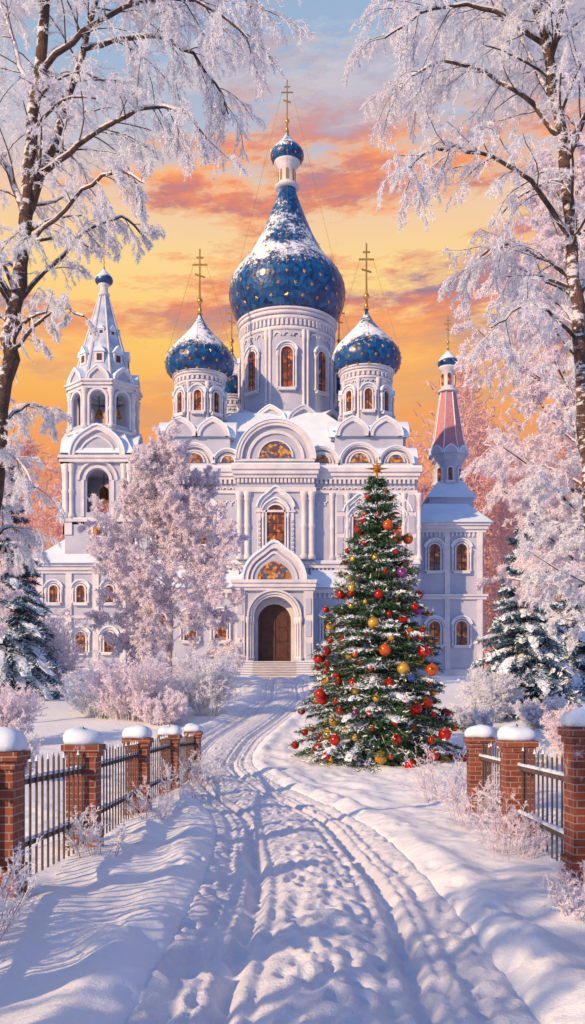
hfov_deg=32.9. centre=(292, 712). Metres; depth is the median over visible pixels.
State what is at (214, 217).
sky
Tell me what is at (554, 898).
dry shrub
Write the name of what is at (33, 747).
frosted bush
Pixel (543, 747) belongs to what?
frosted bush
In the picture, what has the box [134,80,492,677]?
cathedral
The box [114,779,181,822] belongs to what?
dry shrub
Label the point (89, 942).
snowy ground
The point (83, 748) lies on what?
brick fence
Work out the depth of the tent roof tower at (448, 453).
77.08 m
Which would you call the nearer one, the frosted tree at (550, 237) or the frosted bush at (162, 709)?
the frosted tree at (550, 237)
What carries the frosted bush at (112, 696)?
on the snowy ground
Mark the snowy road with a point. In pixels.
(304, 909)
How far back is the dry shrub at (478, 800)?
13.47 m
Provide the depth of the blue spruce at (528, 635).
37.19 m
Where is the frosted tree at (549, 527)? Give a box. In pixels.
[514,339,584,652]
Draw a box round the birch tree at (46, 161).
[0,0,316,575]
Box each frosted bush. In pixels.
[0,680,48,734]
[14,726,45,774]
[24,602,96,690]
[46,665,137,718]
[69,649,182,721]
[126,684,188,725]
[153,642,242,715]
[447,703,495,732]
[454,663,529,722]
[499,743,550,767]
[508,689,578,727]
[539,700,584,757]
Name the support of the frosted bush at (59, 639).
on the snowy ground
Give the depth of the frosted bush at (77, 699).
36.46 m
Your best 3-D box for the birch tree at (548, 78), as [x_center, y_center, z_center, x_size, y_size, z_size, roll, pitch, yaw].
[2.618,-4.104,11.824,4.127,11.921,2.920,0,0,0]
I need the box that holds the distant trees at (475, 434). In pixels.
[0,365,583,667]
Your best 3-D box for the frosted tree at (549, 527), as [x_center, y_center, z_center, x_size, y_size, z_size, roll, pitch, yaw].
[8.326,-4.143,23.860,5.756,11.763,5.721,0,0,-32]
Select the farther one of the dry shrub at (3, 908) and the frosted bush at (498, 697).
the frosted bush at (498, 697)
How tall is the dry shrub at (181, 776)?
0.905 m
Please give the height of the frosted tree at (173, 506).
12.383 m
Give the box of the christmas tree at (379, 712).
[288,459,466,772]
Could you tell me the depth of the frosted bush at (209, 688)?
36.57 m
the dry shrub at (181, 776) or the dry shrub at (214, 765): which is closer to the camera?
the dry shrub at (181, 776)
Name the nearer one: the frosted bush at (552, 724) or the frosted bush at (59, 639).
the frosted bush at (552, 724)
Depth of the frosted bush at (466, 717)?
32.55 m
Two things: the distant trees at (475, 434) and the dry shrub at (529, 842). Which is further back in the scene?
the distant trees at (475, 434)
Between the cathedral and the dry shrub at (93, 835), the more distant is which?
the cathedral
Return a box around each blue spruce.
[0,451,67,701]
[471,515,584,718]
[536,486,584,695]
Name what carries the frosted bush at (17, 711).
on the snowy ground
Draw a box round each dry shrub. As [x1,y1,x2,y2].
[0,836,45,939]
[57,804,130,858]
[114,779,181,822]
[152,751,224,798]
[186,740,247,788]
[391,741,466,802]
[416,764,536,830]
[463,791,563,860]
[538,859,584,920]
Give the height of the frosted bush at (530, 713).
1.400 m
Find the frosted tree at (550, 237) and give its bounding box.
[449,133,584,612]
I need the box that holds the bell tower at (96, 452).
[28,247,143,674]
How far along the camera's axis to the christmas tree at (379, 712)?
26.36 m
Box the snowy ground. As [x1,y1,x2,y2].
[0,674,584,1023]
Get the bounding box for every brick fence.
[0,723,203,897]
[463,706,584,885]
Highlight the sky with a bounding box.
[0,0,584,673]
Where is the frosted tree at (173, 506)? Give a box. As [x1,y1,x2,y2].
[77,418,250,686]
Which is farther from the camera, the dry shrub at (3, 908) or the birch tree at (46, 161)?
the birch tree at (46, 161)
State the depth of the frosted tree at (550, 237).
28.66 m
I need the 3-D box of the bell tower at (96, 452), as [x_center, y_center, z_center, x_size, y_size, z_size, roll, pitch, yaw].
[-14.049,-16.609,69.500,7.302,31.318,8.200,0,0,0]
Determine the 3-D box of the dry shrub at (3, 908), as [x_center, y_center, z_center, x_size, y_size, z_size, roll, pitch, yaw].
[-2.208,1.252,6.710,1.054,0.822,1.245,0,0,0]
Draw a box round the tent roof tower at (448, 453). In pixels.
[421,316,476,507]
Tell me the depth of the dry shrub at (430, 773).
17.53 m
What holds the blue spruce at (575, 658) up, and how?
on the snowy ground
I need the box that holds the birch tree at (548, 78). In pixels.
[341,0,584,533]
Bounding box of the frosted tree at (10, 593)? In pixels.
[0,396,40,637]
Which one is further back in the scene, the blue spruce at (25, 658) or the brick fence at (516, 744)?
the blue spruce at (25, 658)
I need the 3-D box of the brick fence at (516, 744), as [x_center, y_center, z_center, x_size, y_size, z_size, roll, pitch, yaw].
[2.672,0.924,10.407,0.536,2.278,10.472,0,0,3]
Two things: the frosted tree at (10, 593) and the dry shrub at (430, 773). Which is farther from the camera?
the frosted tree at (10, 593)
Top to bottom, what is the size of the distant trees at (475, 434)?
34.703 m
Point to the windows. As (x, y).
(275, 515)
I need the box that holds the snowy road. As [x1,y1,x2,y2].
[124,677,540,1023]

